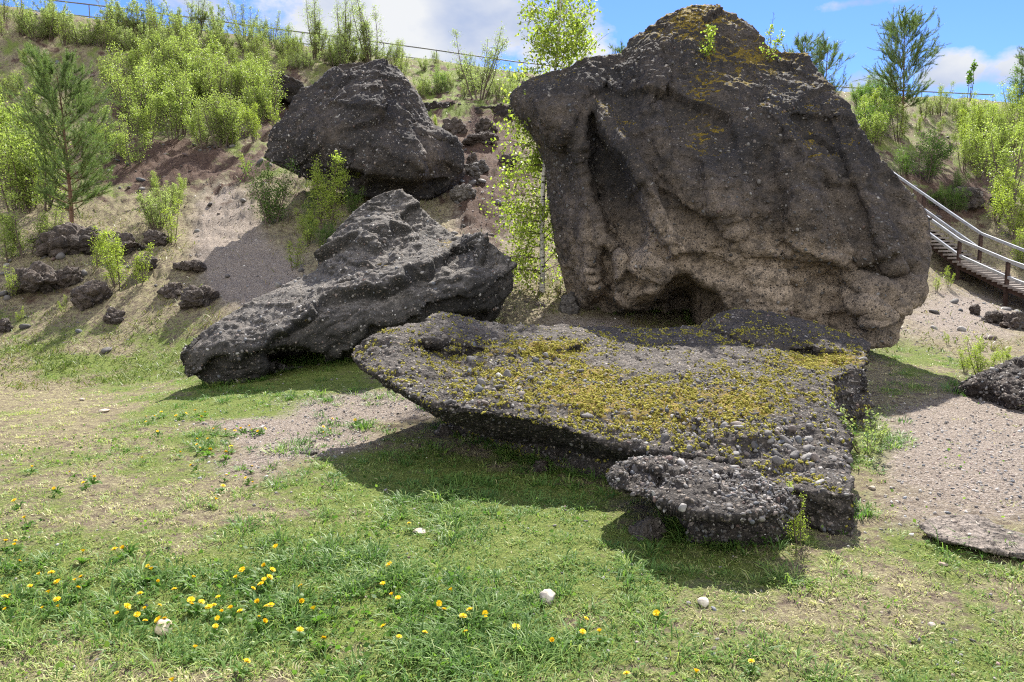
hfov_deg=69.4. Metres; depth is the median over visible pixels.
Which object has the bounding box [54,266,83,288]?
rock outcrop
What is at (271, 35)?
young willow
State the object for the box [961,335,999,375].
birch sapling
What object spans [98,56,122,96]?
birch sapling
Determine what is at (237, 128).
birch sapling
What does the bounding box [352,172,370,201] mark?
birch sapling
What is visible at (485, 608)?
dandelion
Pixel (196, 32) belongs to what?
birch sapling
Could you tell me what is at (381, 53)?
birch sapling
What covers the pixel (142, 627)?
dandelion
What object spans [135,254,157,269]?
rock
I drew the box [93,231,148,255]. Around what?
rock outcrop
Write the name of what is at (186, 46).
birch sapling
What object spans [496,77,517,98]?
birch sapling
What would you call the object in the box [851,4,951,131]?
tall pine
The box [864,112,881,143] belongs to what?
birch sapling
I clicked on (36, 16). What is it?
birch sapling
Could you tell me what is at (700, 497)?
cobbly rock
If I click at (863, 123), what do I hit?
birch sapling
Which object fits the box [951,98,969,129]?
birch sapling
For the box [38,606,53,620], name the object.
dandelion
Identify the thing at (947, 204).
birch sapling
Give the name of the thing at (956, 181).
birch sapling
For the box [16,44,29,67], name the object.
birch sapling
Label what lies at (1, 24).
birch sapling
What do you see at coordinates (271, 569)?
dandelion
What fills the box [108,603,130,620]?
dandelion
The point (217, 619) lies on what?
dandelion
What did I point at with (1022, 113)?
birch sapling
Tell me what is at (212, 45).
birch sapling
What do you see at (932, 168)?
shrub
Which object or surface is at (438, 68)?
birch sapling
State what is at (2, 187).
birch sapling
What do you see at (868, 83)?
birch sapling
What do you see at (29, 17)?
birch sapling
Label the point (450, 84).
birch sapling
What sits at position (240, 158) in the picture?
birch sapling
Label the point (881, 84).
birch sapling
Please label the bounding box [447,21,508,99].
young willow
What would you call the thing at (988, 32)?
sky
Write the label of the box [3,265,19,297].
birch sapling
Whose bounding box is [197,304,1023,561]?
rockside grass
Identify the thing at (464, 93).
birch sapling
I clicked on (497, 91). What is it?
birch sapling
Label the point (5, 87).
birch sapling
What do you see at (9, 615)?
dandelion
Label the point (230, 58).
birch sapling
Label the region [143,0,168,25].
birch sapling
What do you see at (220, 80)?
birch sapling
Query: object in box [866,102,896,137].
birch sapling
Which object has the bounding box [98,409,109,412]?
loose stone
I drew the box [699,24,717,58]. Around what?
boulder sapling
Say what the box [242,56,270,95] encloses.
birch sapling
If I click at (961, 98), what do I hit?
birch sapling
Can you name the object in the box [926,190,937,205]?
birch sapling
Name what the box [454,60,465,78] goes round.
birch sapling
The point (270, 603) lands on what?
dandelion
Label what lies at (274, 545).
dandelion
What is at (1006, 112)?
birch sapling
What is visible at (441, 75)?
birch sapling
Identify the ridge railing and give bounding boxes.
[21,0,994,97]
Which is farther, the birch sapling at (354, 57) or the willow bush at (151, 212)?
the birch sapling at (354, 57)
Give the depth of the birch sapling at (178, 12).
31.14 m
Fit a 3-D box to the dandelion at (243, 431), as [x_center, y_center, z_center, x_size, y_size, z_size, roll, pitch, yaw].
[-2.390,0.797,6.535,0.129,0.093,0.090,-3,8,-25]
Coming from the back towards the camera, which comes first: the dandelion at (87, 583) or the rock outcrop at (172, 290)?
the rock outcrop at (172, 290)
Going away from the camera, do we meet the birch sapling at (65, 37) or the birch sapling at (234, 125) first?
the birch sapling at (234, 125)
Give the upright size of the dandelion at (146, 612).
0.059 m
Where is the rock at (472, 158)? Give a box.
[466,152,477,164]
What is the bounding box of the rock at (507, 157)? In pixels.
[498,153,518,166]
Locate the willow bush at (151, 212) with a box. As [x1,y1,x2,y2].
[135,182,179,230]
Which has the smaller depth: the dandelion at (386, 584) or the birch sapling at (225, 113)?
the dandelion at (386, 584)
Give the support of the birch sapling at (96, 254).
on the ground at (198, 169)
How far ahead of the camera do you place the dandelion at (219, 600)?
3.37 m
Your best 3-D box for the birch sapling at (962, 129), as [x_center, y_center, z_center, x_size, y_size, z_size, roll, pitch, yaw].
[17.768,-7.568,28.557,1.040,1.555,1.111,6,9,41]
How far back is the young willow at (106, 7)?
30.61 m
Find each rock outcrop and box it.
[8,261,59,295]
[31,222,100,257]
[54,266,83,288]
[70,280,110,310]
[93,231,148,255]
[94,291,112,304]
[143,229,172,246]
[156,282,185,299]
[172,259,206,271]
[178,285,219,310]
[449,183,476,201]
[461,131,499,145]
[474,117,497,132]
[524,301,545,306]
[628,515,666,541]
[949,186,984,210]
[980,310,1003,323]
[987,193,1016,212]
[998,311,1023,329]
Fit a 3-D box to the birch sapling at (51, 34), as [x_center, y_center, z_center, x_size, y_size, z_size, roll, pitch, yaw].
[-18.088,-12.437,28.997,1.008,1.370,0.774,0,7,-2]
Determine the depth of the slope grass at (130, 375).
11.97 m
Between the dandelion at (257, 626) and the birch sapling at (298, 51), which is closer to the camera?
the dandelion at (257, 626)
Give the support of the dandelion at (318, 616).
on the ground at (198, 169)
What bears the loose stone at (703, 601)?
on the ground at (198, 169)
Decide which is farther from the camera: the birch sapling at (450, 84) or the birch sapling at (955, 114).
the birch sapling at (955, 114)
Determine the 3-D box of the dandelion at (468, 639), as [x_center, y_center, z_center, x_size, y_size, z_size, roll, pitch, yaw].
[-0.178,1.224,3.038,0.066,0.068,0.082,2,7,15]
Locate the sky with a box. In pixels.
[0,0,1023,101]
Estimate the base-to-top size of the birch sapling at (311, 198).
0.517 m
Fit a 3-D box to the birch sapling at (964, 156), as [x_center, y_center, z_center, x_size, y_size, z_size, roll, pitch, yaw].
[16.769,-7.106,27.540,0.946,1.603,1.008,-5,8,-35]
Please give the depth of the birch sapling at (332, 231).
14.07 m
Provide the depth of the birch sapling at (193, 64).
25.86 m
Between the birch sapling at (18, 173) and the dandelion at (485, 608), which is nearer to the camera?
the dandelion at (485, 608)
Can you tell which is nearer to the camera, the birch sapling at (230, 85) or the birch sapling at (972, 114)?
the birch sapling at (230, 85)
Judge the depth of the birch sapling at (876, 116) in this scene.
28.79 m
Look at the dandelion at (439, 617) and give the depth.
3.21 m
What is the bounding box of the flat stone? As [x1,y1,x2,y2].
[919,514,1023,558]
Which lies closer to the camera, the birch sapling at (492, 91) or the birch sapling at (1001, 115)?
the birch sapling at (492, 91)
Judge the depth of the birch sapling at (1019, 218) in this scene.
22.60 m
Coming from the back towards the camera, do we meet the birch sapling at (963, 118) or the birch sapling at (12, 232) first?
the birch sapling at (963, 118)
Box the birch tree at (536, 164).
[478,0,609,294]
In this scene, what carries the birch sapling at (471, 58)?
on the ground at (198, 169)
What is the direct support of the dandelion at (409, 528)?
on the ground at (198, 169)
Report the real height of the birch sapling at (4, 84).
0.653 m
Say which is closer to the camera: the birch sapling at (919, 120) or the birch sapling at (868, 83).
the birch sapling at (919, 120)
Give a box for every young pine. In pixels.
[0,40,121,222]
[607,39,625,53]
[782,30,830,78]
[811,34,855,94]
[1009,46,1023,110]
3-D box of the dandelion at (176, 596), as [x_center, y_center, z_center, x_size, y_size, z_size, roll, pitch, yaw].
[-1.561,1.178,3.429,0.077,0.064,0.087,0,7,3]
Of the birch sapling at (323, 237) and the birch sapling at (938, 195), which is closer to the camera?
the birch sapling at (323, 237)
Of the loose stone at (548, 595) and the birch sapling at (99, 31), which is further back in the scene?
the birch sapling at (99, 31)
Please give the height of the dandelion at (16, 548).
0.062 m
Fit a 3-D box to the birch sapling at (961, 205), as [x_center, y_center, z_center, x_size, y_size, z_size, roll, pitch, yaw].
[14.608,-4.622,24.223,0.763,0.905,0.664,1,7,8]
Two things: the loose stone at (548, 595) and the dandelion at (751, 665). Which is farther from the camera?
the loose stone at (548, 595)
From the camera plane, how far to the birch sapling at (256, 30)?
30.64 m
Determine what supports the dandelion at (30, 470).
on the ground at (198, 169)
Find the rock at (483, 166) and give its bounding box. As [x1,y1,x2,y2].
[478,159,489,174]
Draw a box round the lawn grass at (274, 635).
[0,279,1023,681]
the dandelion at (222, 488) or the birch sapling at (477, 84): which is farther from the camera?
the birch sapling at (477, 84)
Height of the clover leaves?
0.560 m
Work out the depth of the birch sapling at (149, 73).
24.61 m
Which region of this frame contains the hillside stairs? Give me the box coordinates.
[893,171,1023,305]
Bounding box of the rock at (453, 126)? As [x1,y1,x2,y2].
[442,117,467,135]
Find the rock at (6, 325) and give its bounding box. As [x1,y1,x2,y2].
[0,318,13,332]
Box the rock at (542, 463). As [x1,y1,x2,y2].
[530,459,550,472]
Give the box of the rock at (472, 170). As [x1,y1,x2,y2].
[464,162,480,177]
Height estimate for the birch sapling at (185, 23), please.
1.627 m
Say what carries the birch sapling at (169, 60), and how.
on the ground at (198, 169)
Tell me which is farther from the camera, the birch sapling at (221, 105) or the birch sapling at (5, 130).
the birch sapling at (221, 105)
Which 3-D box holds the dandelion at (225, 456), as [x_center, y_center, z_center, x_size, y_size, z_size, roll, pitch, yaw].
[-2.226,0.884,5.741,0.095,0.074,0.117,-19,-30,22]
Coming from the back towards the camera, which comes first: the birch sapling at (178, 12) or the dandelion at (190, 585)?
the birch sapling at (178, 12)
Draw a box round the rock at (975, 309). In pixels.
[969,304,980,315]
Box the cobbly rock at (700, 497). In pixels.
[605,452,802,546]
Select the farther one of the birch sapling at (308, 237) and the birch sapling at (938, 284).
the birch sapling at (938, 284)
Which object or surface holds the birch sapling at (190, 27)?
on the ground at (198, 169)
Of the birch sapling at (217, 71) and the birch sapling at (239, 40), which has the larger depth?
the birch sapling at (239, 40)
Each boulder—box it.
[266,72,304,103]
[509,4,932,348]
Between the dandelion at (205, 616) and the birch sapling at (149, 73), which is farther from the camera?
the birch sapling at (149, 73)
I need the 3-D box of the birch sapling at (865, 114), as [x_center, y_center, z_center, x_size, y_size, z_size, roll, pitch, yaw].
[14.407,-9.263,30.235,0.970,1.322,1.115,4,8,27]
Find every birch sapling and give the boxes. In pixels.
[0,0,11,20]
[0,16,6,35]
[0,68,24,98]
[0,78,8,101]
[0,91,32,189]
[0,100,42,177]
[0,103,27,144]
[0,109,30,169]
[0,112,46,194]
[0,131,47,212]
[0,133,31,210]
[0,188,50,256]
[0,210,23,262]
[1,73,9,90]
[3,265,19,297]
[4,81,43,128]
[6,139,46,212]
[10,0,59,41]
[11,0,36,36]
[15,306,24,320]
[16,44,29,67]
[17,116,70,212]
[21,6,37,27]
[21,131,47,197]
[31,0,67,18]
[34,11,64,28]
[37,206,72,241]
[39,7,61,40]
[40,3,68,31]
[53,8,75,45]
[57,295,68,313]
[61,10,101,47]
[85,6,118,48]
[86,81,102,105]
[88,105,114,158]
[88,225,105,267]
[92,12,113,34]
[94,227,131,289]
[96,56,151,132]
[97,54,115,82]
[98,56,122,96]
[100,0,135,35]
[100,20,119,51]
[103,42,144,89]
[104,119,119,158]
[106,26,138,50]
[106,123,131,158]
[110,19,158,53]
[110,112,155,167]
[111,0,157,36]
[111,75,132,103]
[119,73,153,109]
[124,35,152,80]
[128,6,166,35]
[128,99,155,140]
[128,242,156,286]
[129,63,169,128]
[130,65,159,112]
[131,33,140,51]
[135,58,157,109]
[135,92,166,140]
[136,59,179,115]
[138,39,160,69]
[141,45,180,83]
[142,4,175,42]
[142,24,180,56]
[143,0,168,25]
[145,46,164,89]
[149,70,189,117]
[149,171,162,197]
[150,28,179,74]
[153,61,166,79]
[153,79,192,139]
[156,49,203,112]
[157,34,192,75]
[158,64,178,101]
[159,199,185,245]
[161,71,198,136]
[163,0,202,32]
[165,188,184,212]
[166,22,197,52]
[168,13,198,48]
[169,14,200,41]
[169,31,201,74]
[169,177,186,205]
[171,48,203,97]
[175,37,204,63]
[177,173,187,186]
[178,46,210,85]
[182,97,217,149]
[187,34,222,90]
[190,100,207,134]
[194,16,230,52]
[194,53,220,79]
[194,81,202,98]
[197,2,225,36]
[197,55,228,97]
[198,51,234,105]
[198,95,239,148]
[199,64,217,104]
[200,71,218,106]
[202,25,229,52]
[202,93,247,142]
[205,44,224,63]
[205,85,247,140]
[206,93,234,135]
[214,65,245,106]
[214,106,242,147]
[216,46,227,75]
[218,63,244,103]
[219,33,234,52]
[224,45,239,68]
[228,54,262,106]
[228,122,240,144]
[229,19,267,53]
[229,41,255,69]
[231,62,261,103]
[237,93,255,124]
[237,98,263,142]
[239,151,250,174]
[240,67,267,116]
[240,156,300,227]
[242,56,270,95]
[242,74,274,123]
[246,21,269,50]
[247,65,287,121]
[248,41,264,62]
[251,14,270,42]
[252,33,270,59]
[252,72,274,117]
[253,47,272,72]
[265,97,280,126]
[271,55,287,73]
[272,32,289,55]
[274,19,299,49]
[277,46,291,67]
[278,35,295,58]
[284,53,301,69]
[285,229,309,270]
[288,32,304,51]
[291,45,301,62]
[292,208,320,243]
[294,40,307,58]
[295,47,320,69]
[301,150,353,230]
[301,199,320,226]
[303,219,315,246]
[304,188,323,206]
[307,26,329,59]
[307,220,334,245]
[314,30,355,66]
[319,46,330,63]
[322,221,343,239]
[324,28,343,56]
[324,43,342,65]
[331,28,363,63]
[340,186,366,213]
[351,44,365,62]
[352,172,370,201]
[374,45,389,58]
[385,38,403,65]
[388,40,406,65]
[394,49,411,75]
[413,74,431,90]
[415,81,424,97]
[418,55,428,70]
[420,74,446,95]
[429,64,453,84]
[430,50,440,64]
[433,66,449,91]
[433,113,437,125]
[438,70,450,88]
[445,70,455,87]
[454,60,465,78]
[458,79,471,96]
[461,52,477,72]
[464,72,485,90]
[473,64,480,74]
[486,82,498,95]
[491,78,504,100]
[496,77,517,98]
[505,66,521,83]
[507,84,516,98]
[846,81,860,101]
[848,80,874,111]
[854,99,876,128]
[855,94,866,119]
[857,77,884,107]
[857,100,888,144]
[858,74,872,101]
[859,86,882,116]
[862,98,882,124]
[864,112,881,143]
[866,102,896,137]
[867,67,899,106]
[869,76,901,105]
[869,111,889,145]
[870,100,887,117]
[874,96,890,126]
[876,84,901,121]
[885,94,911,141]
[890,143,915,175]
[912,113,924,130]
[916,96,933,118]
[923,93,940,114]
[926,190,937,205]
[932,272,941,290]
[933,90,952,115]
[936,80,955,108]
[936,115,947,132]
[936,180,953,206]
[939,185,962,212]
[942,266,955,287]
[944,333,949,344]
[946,186,971,212]
[947,102,955,115]
[948,129,976,170]
[949,92,967,113]
[949,166,971,189]
[950,98,959,121]
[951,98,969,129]
[954,116,982,150]
[957,88,988,122]
[957,106,978,141]
[957,107,983,140]
[957,349,971,371]
[960,123,987,163]
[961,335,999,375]
[962,100,1021,170]
[965,98,989,129]
[967,130,1000,179]
[970,93,1000,138]
[979,100,1006,144]
[979,117,1023,197]
[982,140,999,173]
[983,167,1018,224]
[987,107,1017,152]
[988,179,1023,240]
[994,104,1007,130]
[996,82,1023,121]
[996,347,1012,363]
[1001,98,1015,125]
[1005,115,1016,129]
[1007,123,1023,149]
[1008,96,1023,127]
[1009,227,1023,270]
[1012,118,1023,144]
[1014,98,1023,142]
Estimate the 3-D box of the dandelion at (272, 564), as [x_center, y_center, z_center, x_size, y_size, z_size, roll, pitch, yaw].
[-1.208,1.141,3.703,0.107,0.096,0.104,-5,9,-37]
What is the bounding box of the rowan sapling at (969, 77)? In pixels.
[965,59,977,100]
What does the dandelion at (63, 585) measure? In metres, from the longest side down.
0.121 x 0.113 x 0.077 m
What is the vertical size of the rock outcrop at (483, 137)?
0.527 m
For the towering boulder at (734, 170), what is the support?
on the ground at (198, 169)
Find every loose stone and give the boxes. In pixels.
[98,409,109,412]
[154,619,171,635]
[412,528,425,533]
[539,589,554,604]
[697,597,708,606]
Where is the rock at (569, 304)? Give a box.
[558,291,579,314]
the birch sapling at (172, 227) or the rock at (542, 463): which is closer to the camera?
the rock at (542, 463)
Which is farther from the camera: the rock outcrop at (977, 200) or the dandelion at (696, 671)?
the rock outcrop at (977, 200)
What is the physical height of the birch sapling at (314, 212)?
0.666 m
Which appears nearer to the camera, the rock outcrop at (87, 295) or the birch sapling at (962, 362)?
the birch sapling at (962, 362)
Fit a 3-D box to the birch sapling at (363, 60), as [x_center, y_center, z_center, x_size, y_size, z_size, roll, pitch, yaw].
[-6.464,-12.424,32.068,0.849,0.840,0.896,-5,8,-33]
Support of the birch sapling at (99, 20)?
on the ground at (198, 169)
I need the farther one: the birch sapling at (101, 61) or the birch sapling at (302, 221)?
the birch sapling at (101, 61)
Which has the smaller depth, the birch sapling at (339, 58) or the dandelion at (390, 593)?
the dandelion at (390, 593)
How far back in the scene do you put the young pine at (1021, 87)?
35.24 m
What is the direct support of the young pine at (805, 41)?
on the ground at (198, 169)
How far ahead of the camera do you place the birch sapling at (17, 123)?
18.94 m
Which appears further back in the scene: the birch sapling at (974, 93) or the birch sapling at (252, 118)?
the birch sapling at (974, 93)
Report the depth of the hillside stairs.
21.01 m
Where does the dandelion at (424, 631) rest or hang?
on the ground at (198, 169)
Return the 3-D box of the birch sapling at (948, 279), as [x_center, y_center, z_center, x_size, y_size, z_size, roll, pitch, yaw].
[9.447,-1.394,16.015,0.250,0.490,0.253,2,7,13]
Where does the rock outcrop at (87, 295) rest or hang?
on the ground at (198, 169)
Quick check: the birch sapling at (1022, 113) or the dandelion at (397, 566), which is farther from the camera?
the birch sapling at (1022, 113)
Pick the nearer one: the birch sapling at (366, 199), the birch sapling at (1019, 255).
the birch sapling at (366, 199)
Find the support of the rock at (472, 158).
on the ground at (198, 169)
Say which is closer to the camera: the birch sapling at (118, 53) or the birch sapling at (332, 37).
the birch sapling at (118, 53)
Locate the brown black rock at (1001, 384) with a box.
[952,355,1023,411]
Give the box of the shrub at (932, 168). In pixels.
[909,124,961,182]
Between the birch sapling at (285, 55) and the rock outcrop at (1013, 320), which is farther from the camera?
the birch sapling at (285, 55)
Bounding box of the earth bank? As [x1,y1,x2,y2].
[424,101,516,119]
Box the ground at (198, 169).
[0,5,1023,681]
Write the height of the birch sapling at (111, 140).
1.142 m
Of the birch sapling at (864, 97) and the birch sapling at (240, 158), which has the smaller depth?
the birch sapling at (240, 158)
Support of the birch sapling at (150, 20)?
on the ground at (198, 169)
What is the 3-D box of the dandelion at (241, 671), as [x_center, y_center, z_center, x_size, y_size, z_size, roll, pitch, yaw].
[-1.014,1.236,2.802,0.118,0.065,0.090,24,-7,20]
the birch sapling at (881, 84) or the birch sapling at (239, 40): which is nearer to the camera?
the birch sapling at (239, 40)
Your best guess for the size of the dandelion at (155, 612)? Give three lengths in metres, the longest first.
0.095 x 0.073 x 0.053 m
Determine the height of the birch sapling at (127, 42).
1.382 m
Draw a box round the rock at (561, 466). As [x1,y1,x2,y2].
[555,463,565,469]
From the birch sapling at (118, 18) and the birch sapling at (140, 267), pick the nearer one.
the birch sapling at (140, 267)
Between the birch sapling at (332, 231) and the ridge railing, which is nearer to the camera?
the birch sapling at (332, 231)
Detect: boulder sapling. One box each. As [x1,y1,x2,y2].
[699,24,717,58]
[759,24,784,61]
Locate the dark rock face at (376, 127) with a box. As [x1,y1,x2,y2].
[264,58,464,201]
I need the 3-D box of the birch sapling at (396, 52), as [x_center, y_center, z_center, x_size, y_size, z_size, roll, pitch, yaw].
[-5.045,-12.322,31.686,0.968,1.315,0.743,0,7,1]
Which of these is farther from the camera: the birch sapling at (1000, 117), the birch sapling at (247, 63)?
the birch sapling at (1000, 117)
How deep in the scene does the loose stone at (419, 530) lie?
4.26 m
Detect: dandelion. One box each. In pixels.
[0,539,10,550]
[0,594,8,612]
[1,594,17,605]
[3,607,17,622]
[5,543,25,554]
[11,498,25,510]
[20,516,38,529]
[21,584,39,596]
[24,465,38,473]
[36,570,63,585]
[36,572,56,585]
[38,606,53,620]
[40,590,62,606]
[45,596,75,613]
[51,486,64,497]
[51,604,69,618]
[54,578,73,595]
[65,586,79,599]
[70,578,85,590]
[71,549,91,563]
[77,574,94,590]
[80,481,91,490]
[83,475,102,485]
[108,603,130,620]
[110,547,128,561]
[110,609,130,626]
[120,543,139,557]
[128,612,152,628]
[131,591,154,604]
[133,619,150,629]
[137,605,153,620]
[142,567,164,581]
[144,562,157,576]
[147,604,161,614]
[150,577,164,591]
[154,615,176,627]
[166,587,184,599]
[179,575,195,587]
[180,595,202,612]
[182,645,202,661]
[183,599,206,616]
[200,604,225,624]
[201,448,214,455]
[203,497,217,509]
[205,603,218,615]
[206,623,223,638]
[209,609,231,619]
[211,612,228,627]
[212,595,229,608]
[214,484,226,493]
[218,450,231,458]
[223,605,245,624]
[228,658,253,678]
[232,575,252,590]
[232,608,251,624]
[237,427,248,434]
[239,566,255,580]
[242,586,254,598]
[244,476,253,484]
[246,617,269,636]
[248,598,272,613]
[251,574,272,589]
[255,604,278,617]
[256,429,264,435]
[257,567,275,580]
[257,577,273,590]
[257,582,275,595]
[261,561,281,576]
[261,602,280,620]
[272,544,289,553]
[285,627,314,646]
[286,593,308,612]
[298,584,316,595]
[309,606,329,622]
[311,637,326,648]
[314,636,335,649]
[376,581,395,592]
[380,624,395,641]
[384,592,405,608]
[386,561,403,571]
[388,634,408,646]
[390,595,406,612]
[404,522,417,531]
[412,630,432,644]
[426,595,446,612]
[434,608,445,622]
[449,613,471,629]
[463,630,474,642]
[466,607,482,622]
[475,602,492,623]
[503,624,522,641]
[539,635,569,652]
[568,629,590,647]
[574,616,587,631]
[588,628,613,645]
[621,671,635,681]
[646,604,668,626]
[684,668,698,681]
[740,659,761,674]
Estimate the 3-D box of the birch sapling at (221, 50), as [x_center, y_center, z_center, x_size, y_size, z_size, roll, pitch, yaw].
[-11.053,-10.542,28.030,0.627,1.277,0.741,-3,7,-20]
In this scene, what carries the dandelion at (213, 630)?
on the ground at (198, 169)
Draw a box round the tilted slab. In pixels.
[351,308,875,536]
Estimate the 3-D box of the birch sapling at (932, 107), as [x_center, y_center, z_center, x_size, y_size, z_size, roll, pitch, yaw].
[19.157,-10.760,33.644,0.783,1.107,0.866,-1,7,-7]
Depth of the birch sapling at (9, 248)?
14.74 m
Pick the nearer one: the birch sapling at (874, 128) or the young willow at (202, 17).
the birch sapling at (874, 128)
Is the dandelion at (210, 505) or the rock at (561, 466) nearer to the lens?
the dandelion at (210, 505)
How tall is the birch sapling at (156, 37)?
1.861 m
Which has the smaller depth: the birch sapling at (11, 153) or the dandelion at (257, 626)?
the dandelion at (257, 626)
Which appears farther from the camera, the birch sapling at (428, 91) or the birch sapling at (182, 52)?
the birch sapling at (428, 91)
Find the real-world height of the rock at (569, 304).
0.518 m
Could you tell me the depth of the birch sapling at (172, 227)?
15.49 m
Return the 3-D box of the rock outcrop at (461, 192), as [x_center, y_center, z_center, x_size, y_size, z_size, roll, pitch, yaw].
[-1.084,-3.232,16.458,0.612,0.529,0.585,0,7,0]
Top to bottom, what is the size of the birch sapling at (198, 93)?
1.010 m
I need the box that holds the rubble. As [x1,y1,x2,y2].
[0,13,1022,353]
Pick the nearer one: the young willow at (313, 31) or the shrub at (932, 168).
the shrub at (932, 168)
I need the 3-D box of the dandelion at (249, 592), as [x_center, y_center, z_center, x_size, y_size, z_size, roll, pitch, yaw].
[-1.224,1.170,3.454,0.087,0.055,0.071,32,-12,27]
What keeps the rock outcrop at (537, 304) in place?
on the ground at (198, 169)
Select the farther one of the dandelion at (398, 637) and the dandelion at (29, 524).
the dandelion at (29, 524)
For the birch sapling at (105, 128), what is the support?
on the ground at (198, 169)
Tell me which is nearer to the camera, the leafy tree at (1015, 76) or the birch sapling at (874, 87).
the birch sapling at (874, 87)
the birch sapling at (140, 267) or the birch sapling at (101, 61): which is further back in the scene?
the birch sapling at (101, 61)
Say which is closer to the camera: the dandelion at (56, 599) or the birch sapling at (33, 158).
the dandelion at (56, 599)
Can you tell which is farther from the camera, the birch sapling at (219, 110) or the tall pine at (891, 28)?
the tall pine at (891, 28)
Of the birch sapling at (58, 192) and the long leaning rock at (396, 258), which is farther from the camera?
the birch sapling at (58, 192)
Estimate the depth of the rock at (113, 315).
12.75 m
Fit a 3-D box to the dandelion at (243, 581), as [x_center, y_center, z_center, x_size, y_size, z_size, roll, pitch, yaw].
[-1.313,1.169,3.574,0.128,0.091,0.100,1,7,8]
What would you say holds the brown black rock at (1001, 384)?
on the ground at (198, 169)
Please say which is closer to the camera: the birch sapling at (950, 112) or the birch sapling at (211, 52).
the birch sapling at (211, 52)
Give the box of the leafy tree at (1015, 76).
[1001,56,1023,103]
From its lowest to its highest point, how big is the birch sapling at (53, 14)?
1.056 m
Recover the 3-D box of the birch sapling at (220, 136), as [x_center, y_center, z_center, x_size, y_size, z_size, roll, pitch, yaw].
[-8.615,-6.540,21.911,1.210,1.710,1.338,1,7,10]
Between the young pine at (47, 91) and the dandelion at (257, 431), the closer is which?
the dandelion at (257, 431)
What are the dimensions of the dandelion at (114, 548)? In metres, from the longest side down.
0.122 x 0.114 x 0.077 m
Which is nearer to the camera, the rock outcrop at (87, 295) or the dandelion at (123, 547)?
the dandelion at (123, 547)
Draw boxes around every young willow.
[94,0,123,23]
[182,0,210,36]
[216,0,260,40]
[257,10,289,47]
[298,0,330,57]
[328,0,358,61]
[349,0,391,62]
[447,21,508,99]
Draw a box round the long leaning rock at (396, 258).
[180,189,516,384]
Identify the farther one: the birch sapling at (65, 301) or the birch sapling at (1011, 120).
the birch sapling at (1011, 120)
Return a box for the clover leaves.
[1,369,1023,681]
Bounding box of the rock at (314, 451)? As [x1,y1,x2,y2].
[300,448,319,454]
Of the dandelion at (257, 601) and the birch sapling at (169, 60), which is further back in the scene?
the birch sapling at (169, 60)
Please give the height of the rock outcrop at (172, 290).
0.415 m
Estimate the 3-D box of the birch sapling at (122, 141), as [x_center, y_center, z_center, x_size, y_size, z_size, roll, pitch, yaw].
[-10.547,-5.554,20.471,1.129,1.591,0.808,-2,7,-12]
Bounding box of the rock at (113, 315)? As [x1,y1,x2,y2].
[102,307,125,324]
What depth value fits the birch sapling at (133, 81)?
24.21 m
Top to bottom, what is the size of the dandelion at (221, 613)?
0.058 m
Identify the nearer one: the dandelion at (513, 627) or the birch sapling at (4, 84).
the dandelion at (513, 627)
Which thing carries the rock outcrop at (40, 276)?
on the ground at (198, 169)
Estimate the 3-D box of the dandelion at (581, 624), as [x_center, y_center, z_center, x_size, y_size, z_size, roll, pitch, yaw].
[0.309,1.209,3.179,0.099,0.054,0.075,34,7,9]
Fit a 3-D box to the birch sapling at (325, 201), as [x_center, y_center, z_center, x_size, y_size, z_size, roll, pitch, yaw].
[-3.778,-2.969,14.952,1.204,1.683,0.885,3,8,26]
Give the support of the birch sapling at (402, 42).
on the ground at (198, 169)
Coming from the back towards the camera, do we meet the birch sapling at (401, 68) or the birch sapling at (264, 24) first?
the birch sapling at (264, 24)
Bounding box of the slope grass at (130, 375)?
[0,5,1023,390]
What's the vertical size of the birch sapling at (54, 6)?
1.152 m
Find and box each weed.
[782,481,811,545]
[829,402,885,453]
[863,419,889,444]
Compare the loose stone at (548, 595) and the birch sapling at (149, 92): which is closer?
the loose stone at (548, 595)
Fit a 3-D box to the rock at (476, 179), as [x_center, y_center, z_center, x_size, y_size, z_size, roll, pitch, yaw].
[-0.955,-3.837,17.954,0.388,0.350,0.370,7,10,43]
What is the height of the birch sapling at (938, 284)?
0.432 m
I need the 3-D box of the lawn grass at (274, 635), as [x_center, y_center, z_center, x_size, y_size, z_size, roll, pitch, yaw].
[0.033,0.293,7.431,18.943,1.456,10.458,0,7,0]
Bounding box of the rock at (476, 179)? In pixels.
[468,176,480,184]
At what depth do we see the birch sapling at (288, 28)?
31.11 m
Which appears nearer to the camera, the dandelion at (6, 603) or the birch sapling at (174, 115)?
the dandelion at (6, 603)
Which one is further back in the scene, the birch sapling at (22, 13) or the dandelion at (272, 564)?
the birch sapling at (22, 13)
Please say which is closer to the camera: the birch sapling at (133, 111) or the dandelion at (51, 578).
the dandelion at (51, 578)
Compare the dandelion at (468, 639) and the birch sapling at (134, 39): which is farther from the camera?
the birch sapling at (134, 39)
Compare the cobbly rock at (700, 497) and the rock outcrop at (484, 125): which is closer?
the cobbly rock at (700, 497)
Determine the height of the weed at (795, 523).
0.360 m
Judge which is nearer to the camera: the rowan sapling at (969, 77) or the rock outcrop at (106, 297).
the rock outcrop at (106, 297)
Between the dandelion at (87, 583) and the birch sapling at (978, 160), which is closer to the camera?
the dandelion at (87, 583)

